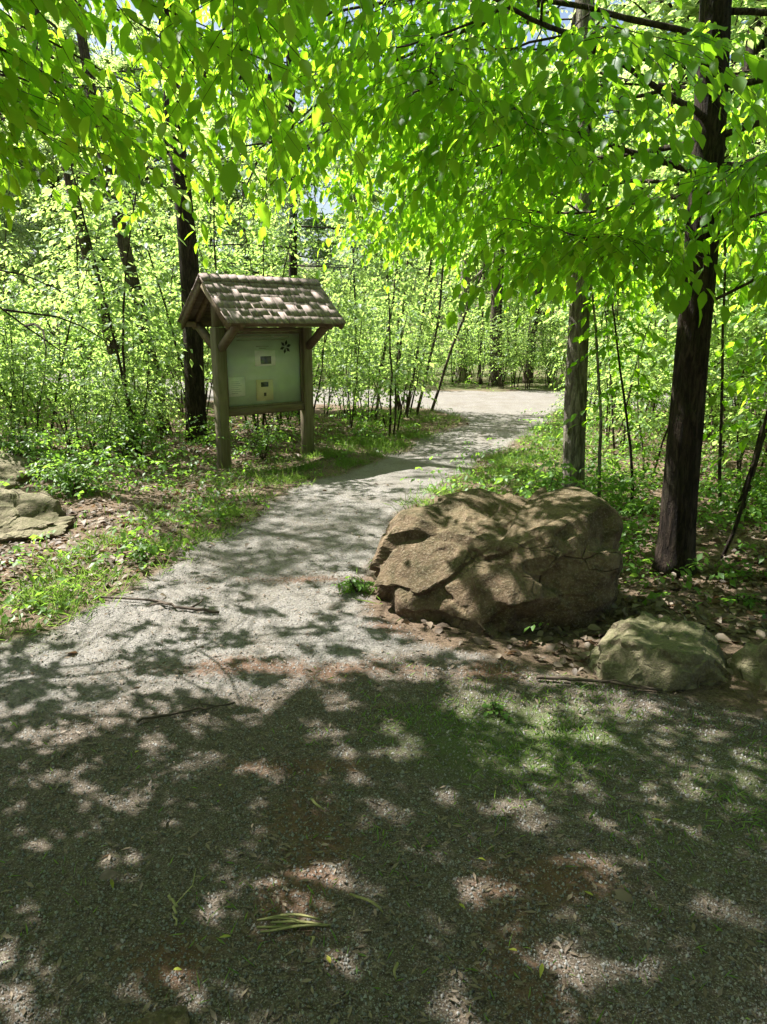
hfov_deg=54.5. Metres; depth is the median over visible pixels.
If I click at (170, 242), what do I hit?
sapling
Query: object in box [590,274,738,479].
sapling
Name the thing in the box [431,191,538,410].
sapling
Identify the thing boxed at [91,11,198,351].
broadleaf tree
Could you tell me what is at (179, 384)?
sapling
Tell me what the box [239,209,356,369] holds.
sapling
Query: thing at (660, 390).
sapling
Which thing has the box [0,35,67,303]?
broadleaf tree
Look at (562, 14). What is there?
sky
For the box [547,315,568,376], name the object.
sapling
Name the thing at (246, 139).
broadleaf tree
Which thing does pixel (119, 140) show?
beech tree
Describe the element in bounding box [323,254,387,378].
sapling
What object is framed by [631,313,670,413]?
sapling
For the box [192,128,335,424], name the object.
sapling
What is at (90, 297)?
sapling
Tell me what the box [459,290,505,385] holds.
sapling
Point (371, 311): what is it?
sapling
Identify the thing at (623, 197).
sapling
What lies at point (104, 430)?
sapling
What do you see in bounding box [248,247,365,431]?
sapling
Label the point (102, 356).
sapling
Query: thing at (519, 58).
broadleaf tree
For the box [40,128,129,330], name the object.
broadleaf tree
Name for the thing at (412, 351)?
sapling
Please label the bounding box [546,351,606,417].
sapling
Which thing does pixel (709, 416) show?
sapling
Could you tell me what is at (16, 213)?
broadleaf tree
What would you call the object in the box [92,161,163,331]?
sapling
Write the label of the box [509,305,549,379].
sapling
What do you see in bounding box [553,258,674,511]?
sapling
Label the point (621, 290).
broadleaf tree
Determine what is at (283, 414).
sapling
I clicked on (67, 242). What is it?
sapling
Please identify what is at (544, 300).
broadleaf tree
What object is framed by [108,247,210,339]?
sapling
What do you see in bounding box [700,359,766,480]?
sapling
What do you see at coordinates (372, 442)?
grass
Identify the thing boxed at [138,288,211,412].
sapling
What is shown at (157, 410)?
sapling
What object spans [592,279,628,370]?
sapling
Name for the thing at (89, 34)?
broadleaf tree
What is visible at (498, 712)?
seedling
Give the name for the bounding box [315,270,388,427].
sapling
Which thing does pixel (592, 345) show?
sapling
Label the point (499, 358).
sapling
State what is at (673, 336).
sapling
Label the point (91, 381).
sapling
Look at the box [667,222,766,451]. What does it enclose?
sapling
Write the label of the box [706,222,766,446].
sapling
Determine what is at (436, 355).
sapling
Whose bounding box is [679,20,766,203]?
broadleaf tree
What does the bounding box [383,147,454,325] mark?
broadleaf tree
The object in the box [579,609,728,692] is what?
rock
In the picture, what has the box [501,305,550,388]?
sapling
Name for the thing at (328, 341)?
sapling
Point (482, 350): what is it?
sapling
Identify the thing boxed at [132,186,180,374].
sapling
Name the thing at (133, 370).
sapling
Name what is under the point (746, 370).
sapling
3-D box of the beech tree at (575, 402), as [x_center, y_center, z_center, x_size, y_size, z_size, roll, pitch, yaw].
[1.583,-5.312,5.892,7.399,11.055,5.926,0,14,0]
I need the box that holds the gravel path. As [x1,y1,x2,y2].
[0,371,766,1023]
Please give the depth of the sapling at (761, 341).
9.20 m
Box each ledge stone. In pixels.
[0,453,40,488]
[0,488,73,541]
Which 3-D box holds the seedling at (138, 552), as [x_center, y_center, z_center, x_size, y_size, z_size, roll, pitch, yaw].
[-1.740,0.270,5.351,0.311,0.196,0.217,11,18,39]
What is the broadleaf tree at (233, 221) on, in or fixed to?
on the forest floor
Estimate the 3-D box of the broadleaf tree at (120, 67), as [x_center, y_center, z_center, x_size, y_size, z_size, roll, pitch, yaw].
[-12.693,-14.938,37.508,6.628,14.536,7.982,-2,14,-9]
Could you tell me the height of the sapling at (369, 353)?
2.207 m
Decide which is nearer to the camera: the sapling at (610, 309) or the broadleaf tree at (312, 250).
the sapling at (610, 309)
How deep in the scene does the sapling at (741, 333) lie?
11.51 m
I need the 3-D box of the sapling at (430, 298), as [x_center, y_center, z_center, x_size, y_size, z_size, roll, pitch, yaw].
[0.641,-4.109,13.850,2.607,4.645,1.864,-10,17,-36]
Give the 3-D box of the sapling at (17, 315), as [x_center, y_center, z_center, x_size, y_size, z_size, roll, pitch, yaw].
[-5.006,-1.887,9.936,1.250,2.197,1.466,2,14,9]
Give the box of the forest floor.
[0,263,766,717]
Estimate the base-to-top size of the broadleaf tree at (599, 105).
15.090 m
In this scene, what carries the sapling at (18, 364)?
on the forest floor
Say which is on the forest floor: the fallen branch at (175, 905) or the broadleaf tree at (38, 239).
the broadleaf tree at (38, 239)
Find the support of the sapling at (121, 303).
on the forest floor
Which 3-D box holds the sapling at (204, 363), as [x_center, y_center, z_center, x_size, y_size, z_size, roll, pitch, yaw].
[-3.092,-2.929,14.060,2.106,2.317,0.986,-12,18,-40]
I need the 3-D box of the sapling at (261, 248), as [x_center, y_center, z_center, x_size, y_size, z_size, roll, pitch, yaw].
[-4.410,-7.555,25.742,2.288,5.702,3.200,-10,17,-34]
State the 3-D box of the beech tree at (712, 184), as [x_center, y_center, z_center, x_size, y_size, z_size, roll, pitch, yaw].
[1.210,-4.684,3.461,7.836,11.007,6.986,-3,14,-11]
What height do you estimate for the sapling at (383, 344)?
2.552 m
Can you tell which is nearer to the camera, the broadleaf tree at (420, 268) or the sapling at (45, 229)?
the sapling at (45, 229)
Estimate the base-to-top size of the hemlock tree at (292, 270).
8.505 m
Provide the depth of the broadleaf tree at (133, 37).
37.68 m
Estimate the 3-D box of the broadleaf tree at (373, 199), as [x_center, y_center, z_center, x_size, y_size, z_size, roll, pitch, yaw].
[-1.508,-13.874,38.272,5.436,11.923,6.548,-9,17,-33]
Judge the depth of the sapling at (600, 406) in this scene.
6.93 m
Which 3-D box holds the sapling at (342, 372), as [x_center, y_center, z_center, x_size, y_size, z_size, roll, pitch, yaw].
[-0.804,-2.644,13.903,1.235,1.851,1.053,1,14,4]
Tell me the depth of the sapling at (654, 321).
13.15 m
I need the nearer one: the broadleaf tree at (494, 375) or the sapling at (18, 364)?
the sapling at (18, 364)
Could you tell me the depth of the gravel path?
2.65 m
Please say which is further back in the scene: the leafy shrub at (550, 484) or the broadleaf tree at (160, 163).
the broadleaf tree at (160, 163)
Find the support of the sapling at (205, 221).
on the forest floor
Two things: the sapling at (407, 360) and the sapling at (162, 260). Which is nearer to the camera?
the sapling at (407, 360)
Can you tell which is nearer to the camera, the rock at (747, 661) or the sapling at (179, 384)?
the rock at (747, 661)
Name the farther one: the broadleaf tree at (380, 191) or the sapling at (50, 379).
the broadleaf tree at (380, 191)
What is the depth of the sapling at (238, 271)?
12.29 m
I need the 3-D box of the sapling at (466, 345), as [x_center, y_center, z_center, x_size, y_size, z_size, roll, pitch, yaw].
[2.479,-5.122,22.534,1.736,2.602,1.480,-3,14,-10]
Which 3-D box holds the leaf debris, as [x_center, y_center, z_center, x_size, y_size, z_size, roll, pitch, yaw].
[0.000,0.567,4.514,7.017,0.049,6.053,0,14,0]
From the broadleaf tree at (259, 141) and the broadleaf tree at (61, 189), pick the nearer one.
the broadleaf tree at (61, 189)
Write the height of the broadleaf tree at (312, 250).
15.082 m
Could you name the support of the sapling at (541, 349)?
on the forest floor
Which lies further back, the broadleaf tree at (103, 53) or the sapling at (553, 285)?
the broadleaf tree at (103, 53)
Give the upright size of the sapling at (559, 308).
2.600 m
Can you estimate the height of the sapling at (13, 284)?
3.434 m
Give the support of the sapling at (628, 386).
on the forest floor
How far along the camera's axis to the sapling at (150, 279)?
13.57 m
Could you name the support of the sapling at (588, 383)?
on the forest floor
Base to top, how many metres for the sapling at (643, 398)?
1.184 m
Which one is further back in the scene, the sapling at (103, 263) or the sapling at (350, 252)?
the sapling at (350, 252)
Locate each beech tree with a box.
[0,0,371,372]
[0,0,766,578]
[109,0,766,489]
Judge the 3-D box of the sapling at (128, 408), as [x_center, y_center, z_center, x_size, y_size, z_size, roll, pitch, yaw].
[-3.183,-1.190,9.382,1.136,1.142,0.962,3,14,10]
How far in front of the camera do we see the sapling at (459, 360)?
21.74 m
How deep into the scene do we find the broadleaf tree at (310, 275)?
57.08 m
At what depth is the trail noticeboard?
8.95 m
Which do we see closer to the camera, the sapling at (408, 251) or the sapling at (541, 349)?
the sapling at (408, 251)
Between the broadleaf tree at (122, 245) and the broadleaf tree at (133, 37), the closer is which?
the broadleaf tree at (122, 245)
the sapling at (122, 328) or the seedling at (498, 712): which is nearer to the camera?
the seedling at (498, 712)
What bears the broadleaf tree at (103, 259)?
on the forest floor
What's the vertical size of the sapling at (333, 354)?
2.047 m
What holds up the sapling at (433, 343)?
on the forest floor
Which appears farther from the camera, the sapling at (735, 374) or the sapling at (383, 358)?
the sapling at (383, 358)
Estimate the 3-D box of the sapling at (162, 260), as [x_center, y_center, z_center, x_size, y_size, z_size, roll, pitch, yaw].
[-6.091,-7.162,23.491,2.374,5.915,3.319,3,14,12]
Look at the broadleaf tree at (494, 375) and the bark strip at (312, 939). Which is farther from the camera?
the broadleaf tree at (494, 375)
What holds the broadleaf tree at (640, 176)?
on the forest floor
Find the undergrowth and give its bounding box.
[0,348,766,632]
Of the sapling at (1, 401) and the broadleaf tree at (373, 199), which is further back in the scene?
the broadleaf tree at (373, 199)
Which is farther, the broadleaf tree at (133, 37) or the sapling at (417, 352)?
the broadleaf tree at (133, 37)
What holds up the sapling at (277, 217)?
on the forest floor
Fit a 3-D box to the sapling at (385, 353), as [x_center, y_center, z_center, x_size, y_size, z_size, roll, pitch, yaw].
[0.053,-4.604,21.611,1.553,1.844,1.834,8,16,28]
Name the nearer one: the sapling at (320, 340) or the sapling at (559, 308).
the sapling at (320, 340)
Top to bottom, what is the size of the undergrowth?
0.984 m
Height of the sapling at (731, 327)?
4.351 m
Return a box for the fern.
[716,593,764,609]
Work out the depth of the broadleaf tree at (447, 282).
41.64 m
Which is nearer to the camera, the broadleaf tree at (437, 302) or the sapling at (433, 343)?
the sapling at (433, 343)
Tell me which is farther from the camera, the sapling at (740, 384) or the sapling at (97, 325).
the sapling at (97, 325)
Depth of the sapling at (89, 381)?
16.54 m
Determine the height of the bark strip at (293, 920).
0.024 m
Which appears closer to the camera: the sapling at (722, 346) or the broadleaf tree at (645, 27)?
the sapling at (722, 346)
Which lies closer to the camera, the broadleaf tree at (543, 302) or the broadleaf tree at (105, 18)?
the broadleaf tree at (105, 18)
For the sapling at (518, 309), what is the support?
on the forest floor
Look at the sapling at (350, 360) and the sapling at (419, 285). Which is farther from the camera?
the sapling at (419, 285)
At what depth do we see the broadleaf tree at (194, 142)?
41.25 m
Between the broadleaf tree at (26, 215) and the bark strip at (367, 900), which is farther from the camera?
the broadleaf tree at (26, 215)
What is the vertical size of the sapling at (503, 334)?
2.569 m
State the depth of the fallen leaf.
1.95 m
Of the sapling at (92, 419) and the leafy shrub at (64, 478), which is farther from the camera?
the sapling at (92, 419)
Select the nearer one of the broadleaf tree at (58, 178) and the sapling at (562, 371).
the sapling at (562, 371)
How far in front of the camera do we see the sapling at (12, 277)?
12.12 m
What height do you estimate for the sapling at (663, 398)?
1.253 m
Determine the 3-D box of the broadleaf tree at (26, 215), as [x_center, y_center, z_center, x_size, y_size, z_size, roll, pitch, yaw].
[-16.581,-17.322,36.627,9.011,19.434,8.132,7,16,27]
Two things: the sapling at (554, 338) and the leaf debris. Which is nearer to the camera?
the leaf debris
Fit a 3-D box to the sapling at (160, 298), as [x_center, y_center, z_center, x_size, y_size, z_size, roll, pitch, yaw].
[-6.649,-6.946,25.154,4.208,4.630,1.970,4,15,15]
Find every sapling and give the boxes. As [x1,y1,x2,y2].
[0,12,203,455]
[0,159,47,395]
[0,208,131,451]
[0,234,154,403]
[0,236,38,302]
[0,249,59,414]
[0,275,55,420]
[0,275,68,404]
[0,276,136,447]
[0,278,41,417]
[0,284,52,437]
[0,301,55,376]
[0,303,64,450]
[0,345,80,456]
[0,363,16,431]
[5,300,109,452]
[10,278,105,435]
[11,60,144,421]
[18,202,78,360]
[24,350,74,413]
[28,155,106,402]
[44,371,141,463]
[51,223,110,367]
[57,363,123,450]
[65,199,132,350]
[67,304,154,415]
[67,307,177,434]
[68,264,172,350]
[69,328,99,386]
[71,80,268,373]
[72,359,117,413]
[78,325,168,432]
[81,370,179,460]
[90,331,167,421]
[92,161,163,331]
[95,272,151,376]
[96,169,230,418]
[99,338,183,435]
[102,351,190,442]
[104,149,216,384]
[105,262,176,388]
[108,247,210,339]
[128,303,212,428]
[129,180,176,339]
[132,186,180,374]
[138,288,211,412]
[139,234,232,348]
[146,120,309,424]
[149,196,212,376]
[157,192,225,401]
[164,133,252,401]
[164,295,211,394]
[168,321,212,397]
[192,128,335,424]
[204,238,303,377]
[222,201,288,276]
[222,235,379,426]
[229,415,259,432]
[231,354,323,433]
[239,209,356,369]
[242,153,321,278]
[243,214,288,275]
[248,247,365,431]
[285,327,333,415]
[311,143,397,376]
[312,311,353,414]
[312,320,373,417]
[314,324,367,380]
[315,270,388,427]
[316,169,384,416]
[317,337,361,376]
[322,189,376,315]
[322,299,405,421]
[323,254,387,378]
[325,188,419,355]
[329,280,452,429]
[331,315,375,407]
[340,222,440,437]
[346,279,411,356]
[349,273,390,370]
[351,206,433,422]
[352,320,373,372]
[360,293,409,384]
[363,151,474,411]
[367,294,433,409]
[368,317,435,417]
[368,322,407,383]
[369,237,482,378]
[382,184,434,411]
[401,123,480,415]
[401,336,426,378]
[406,296,440,363]
[407,342,443,387]
[413,181,489,360]
[415,184,485,413]
[425,325,450,379]
[430,325,482,383]
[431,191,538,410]
[434,245,527,378]
[437,330,456,375]
[441,299,476,371]
[443,300,486,383]
[446,80,537,384]
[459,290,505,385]
[469,320,502,370]
[475,148,570,381]
[479,314,530,388]
[480,296,520,364]
[482,291,527,381]
[482,300,521,367]
[485,291,556,386]
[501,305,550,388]
[503,281,543,360]
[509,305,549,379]
[522,300,568,379]
[525,291,590,382]
[530,337,563,385]
[532,187,616,376]
[536,304,567,378]
[543,206,569,327]
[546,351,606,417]
[547,77,681,420]
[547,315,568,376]
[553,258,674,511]
[559,327,617,410]
[563,197,674,455]
[564,325,619,371]
[586,341,671,443]
[588,281,679,434]
[588,320,637,409]
[588,339,633,413]
[590,271,602,497]
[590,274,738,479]
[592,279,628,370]
[593,289,668,386]
[609,0,766,395]
[609,112,668,375]
[613,359,672,421]
[615,290,668,360]
[618,152,729,429]
[619,210,675,418]
[622,165,765,440]
[630,351,671,411]
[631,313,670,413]
[649,30,766,508]
[650,166,766,461]
[650,355,673,420]
[651,145,761,399]
[660,349,749,429]
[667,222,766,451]
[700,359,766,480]
[703,204,766,557]
[704,342,759,440]
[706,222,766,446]
[710,155,765,423]
[715,99,766,431]
[720,306,766,516]
[734,281,766,424]
[735,330,766,438]
[737,341,766,418]
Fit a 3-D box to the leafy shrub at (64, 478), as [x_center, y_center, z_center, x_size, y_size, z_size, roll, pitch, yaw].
[-2.968,-0.269,7.039,0.853,0.545,0.847,0,14,0]
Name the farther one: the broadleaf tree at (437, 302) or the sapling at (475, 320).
the broadleaf tree at (437, 302)
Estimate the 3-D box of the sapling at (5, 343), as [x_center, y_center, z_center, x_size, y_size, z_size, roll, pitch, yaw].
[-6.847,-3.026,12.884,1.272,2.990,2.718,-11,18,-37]
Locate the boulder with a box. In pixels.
[367,486,622,639]
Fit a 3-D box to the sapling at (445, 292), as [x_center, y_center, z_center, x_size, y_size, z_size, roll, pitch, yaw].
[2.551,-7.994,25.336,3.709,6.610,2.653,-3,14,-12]
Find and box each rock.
[124,1005,189,1023]
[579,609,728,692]
[725,639,766,690]
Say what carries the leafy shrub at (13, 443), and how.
on the forest floor
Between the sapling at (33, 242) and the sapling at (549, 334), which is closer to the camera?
the sapling at (549, 334)
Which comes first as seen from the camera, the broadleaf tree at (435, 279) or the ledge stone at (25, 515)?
the ledge stone at (25, 515)
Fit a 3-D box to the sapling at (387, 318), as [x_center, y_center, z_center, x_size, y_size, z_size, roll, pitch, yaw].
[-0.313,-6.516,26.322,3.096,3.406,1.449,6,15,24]
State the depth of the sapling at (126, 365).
12.96 m
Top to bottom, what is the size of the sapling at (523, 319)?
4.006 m
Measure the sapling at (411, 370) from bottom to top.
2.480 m
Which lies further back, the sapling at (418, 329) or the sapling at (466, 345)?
the sapling at (418, 329)
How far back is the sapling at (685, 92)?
6.36 m
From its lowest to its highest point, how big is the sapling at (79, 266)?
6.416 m
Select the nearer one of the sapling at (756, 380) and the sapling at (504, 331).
the sapling at (756, 380)
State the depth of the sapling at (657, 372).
9.42 m
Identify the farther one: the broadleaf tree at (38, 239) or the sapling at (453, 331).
the broadleaf tree at (38, 239)
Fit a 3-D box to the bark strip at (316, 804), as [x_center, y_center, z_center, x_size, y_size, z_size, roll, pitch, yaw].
[-0.238,1.026,2.618,0.017,0.016,0.088,-11,18,-37]
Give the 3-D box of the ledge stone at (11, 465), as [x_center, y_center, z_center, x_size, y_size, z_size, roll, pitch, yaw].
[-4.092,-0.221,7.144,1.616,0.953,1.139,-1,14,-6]
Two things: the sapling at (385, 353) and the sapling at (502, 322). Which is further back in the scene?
the sapling at (502, 322)
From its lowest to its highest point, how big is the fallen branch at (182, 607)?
0.034 m
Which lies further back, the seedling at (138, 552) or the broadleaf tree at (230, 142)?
the broadleaf tree at (230, 142)
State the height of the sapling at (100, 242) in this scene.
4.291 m
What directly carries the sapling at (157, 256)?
on the forest floor
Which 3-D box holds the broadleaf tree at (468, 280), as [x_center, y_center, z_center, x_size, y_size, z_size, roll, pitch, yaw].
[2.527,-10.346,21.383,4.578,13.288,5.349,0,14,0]
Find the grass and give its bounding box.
[0,404,766,1023]
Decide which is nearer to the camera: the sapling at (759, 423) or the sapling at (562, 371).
the sapling at (759, 423)
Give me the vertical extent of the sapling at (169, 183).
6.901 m
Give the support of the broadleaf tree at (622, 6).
on the forest floor
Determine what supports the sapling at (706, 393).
on the forest floor
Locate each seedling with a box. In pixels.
[120,534,165,560]
[330,576,376,595]
[482,701,514,723]
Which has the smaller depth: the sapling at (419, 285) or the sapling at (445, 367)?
the sapling at (445, 367)
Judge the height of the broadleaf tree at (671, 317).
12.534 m
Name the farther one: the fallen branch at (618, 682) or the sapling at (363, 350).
the sapling at (363, 350)
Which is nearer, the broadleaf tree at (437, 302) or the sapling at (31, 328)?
the sapling at (31, 328)
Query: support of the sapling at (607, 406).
on the forest floor
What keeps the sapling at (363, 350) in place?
on the forest floor
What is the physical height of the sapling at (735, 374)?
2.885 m
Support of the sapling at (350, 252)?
on the forest floor
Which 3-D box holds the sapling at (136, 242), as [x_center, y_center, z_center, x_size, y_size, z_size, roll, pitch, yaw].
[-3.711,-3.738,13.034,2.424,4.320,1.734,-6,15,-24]
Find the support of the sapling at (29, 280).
on the forest floor
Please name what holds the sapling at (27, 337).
on the forest floor
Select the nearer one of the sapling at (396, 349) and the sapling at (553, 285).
the sapling at (396, 349)
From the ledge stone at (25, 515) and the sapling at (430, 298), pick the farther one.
the sapling at (430, 298)
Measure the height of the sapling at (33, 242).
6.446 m
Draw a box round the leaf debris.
[0,495,766,1023]
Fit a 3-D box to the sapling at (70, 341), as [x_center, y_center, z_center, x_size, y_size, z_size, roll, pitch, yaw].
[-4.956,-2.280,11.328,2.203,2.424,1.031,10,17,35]
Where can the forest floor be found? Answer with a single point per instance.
(730, 697)
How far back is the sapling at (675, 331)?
8.43 m
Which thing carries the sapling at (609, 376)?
on the forest floor
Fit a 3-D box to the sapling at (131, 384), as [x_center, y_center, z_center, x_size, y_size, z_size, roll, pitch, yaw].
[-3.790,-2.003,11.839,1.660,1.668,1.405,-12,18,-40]
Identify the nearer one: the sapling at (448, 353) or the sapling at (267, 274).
the sapling at (267, 274)
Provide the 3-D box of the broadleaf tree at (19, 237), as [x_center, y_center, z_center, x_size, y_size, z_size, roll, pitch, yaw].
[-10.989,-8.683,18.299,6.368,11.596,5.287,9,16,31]
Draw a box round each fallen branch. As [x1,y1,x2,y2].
[96,596,218,613]
[136,697,234,722]
[167,869,195,925]
[264,753,307,804]
[536,675,662,690]
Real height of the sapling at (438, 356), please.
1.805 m
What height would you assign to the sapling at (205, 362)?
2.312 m
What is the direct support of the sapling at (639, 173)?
on the forest floor
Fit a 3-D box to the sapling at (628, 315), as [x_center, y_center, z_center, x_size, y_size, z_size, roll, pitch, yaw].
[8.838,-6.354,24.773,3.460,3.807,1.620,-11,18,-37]
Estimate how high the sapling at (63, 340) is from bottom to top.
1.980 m
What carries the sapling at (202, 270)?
on the forest floor
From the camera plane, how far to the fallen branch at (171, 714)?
3.25 m
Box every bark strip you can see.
[256,913,330,933]
[309,936,314,947]
[310,798,324,810]
[349,893,382,912]
[393,962,398,979]
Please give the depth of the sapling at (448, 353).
25.24 m
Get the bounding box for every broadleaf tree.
[0,0,106,79]
[0,0,234,435]
[0,3,139,271]
[0,6,85,325]
[0,8,277,423]
[0,10,122,348]
[0,11,127,350]
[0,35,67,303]
[0,120,49,344]
[0,169,49,355]
[1,174,43,316]
[3,13,73,350]
[5,11,135,359]
[11,13,96,345]
[38,88,173,335]
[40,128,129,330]
[58,55,182,334]
[72,2,167,291]
[90,0,286,338]
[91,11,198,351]
[96,0,339,443]
[144,65,204,298]
[159,0,317,275]
[167,136,239,278]
[190,141,247,272]
[213,95,277,252]
[215,128,282,260]
[229,40,376,302]
[242,147,311,277]
[306,139,419,334]
[310,148,406,350]
[356,88,492,359]
[363,55,436,324]
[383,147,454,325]
[399,152,514,339]
[409,148,490,327]
[412,0,545,382]
[433,0,572,386]
[450,60,597,342]
[465,0,631,383]
[476,36,528,322]
[480,105,598,357]
[487,0,758,360]
[519,0,766,426]
[521,129,569,350]
[566,93,632,308]
[596,0,693,360]
[603,0,746,220]
[603,82,663,344]
[638,0,766,277]
[639,1,766,380]
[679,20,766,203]
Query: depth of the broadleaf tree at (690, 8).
10.89 m
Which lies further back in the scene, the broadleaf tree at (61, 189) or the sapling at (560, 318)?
the broadleaf tree at (61, 189)
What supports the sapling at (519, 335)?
on the forest floor
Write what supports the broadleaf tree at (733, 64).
on the forest floor
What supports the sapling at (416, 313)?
on the forest floor
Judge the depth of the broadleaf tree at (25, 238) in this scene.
44.22 m
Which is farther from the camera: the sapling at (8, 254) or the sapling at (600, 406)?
the sapling at (8, 254)
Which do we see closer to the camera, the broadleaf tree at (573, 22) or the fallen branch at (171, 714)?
the fallen branch at (171, 714)
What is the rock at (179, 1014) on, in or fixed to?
on the gravel path
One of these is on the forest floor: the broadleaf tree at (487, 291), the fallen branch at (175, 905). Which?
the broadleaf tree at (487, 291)
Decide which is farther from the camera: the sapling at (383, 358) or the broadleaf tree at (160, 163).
the broadleaf tree at (160, 163)
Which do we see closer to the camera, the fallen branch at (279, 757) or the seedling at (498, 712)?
the fallen branch at (279, 757)
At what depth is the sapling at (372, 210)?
21.60 m
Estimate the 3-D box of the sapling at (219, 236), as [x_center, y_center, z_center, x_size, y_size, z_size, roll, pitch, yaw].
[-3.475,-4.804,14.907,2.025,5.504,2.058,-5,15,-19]
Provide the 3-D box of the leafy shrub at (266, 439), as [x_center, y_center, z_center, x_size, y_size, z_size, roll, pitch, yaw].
[-1.597,-0.945,9.806,0.920,0.553,0.882,0,14,0]
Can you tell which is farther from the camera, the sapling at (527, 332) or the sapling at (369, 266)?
the sapling at (369, 266)
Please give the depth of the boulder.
4.26 m
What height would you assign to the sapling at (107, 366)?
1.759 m
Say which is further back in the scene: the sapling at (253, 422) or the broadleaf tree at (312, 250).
the broadleaf tree at (312, 250)
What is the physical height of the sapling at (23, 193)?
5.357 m
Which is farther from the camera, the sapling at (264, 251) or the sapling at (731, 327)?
the sapling at (264, 251)
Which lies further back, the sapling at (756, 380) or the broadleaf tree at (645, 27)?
the broadleaf tree at (645, 27)
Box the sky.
[0,0,746,262]
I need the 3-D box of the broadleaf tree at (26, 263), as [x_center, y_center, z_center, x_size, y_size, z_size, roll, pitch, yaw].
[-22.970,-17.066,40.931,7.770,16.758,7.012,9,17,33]
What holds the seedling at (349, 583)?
on the gravel path
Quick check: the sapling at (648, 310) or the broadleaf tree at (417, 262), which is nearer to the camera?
the sapling at (648, 310)
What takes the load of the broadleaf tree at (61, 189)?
on the forest floor
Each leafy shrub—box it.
[0,417,62,463]
[22,454,119,498]
[70,391,165,460]
[230,419,295,459]
[494,461,590,497]
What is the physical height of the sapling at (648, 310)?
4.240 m
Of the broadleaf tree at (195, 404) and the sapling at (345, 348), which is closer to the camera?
the broadleaf tree at (195, 404)
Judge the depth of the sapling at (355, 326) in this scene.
13.29 m
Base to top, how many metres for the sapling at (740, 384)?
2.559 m
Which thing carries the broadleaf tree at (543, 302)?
on the forest floor
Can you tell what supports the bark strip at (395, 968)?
on the gravel path
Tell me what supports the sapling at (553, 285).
on the forest floor
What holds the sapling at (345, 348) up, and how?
on the forest floor
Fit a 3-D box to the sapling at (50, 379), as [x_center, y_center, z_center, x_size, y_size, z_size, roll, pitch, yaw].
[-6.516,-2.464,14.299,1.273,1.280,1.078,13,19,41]
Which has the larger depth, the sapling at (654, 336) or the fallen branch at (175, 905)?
the sapling at (654, 336)
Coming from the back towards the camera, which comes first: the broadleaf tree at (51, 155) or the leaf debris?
the broadleaf tree at (51, 155)
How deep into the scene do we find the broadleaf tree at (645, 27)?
29.50 m
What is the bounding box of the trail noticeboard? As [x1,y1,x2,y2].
[176,273,346,468]
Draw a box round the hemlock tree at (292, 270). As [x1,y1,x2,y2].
[151,7,408,414]
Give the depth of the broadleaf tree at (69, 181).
11.97 m
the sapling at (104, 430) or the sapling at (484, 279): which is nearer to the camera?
the sapling at (104, 430)
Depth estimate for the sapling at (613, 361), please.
14.12 m

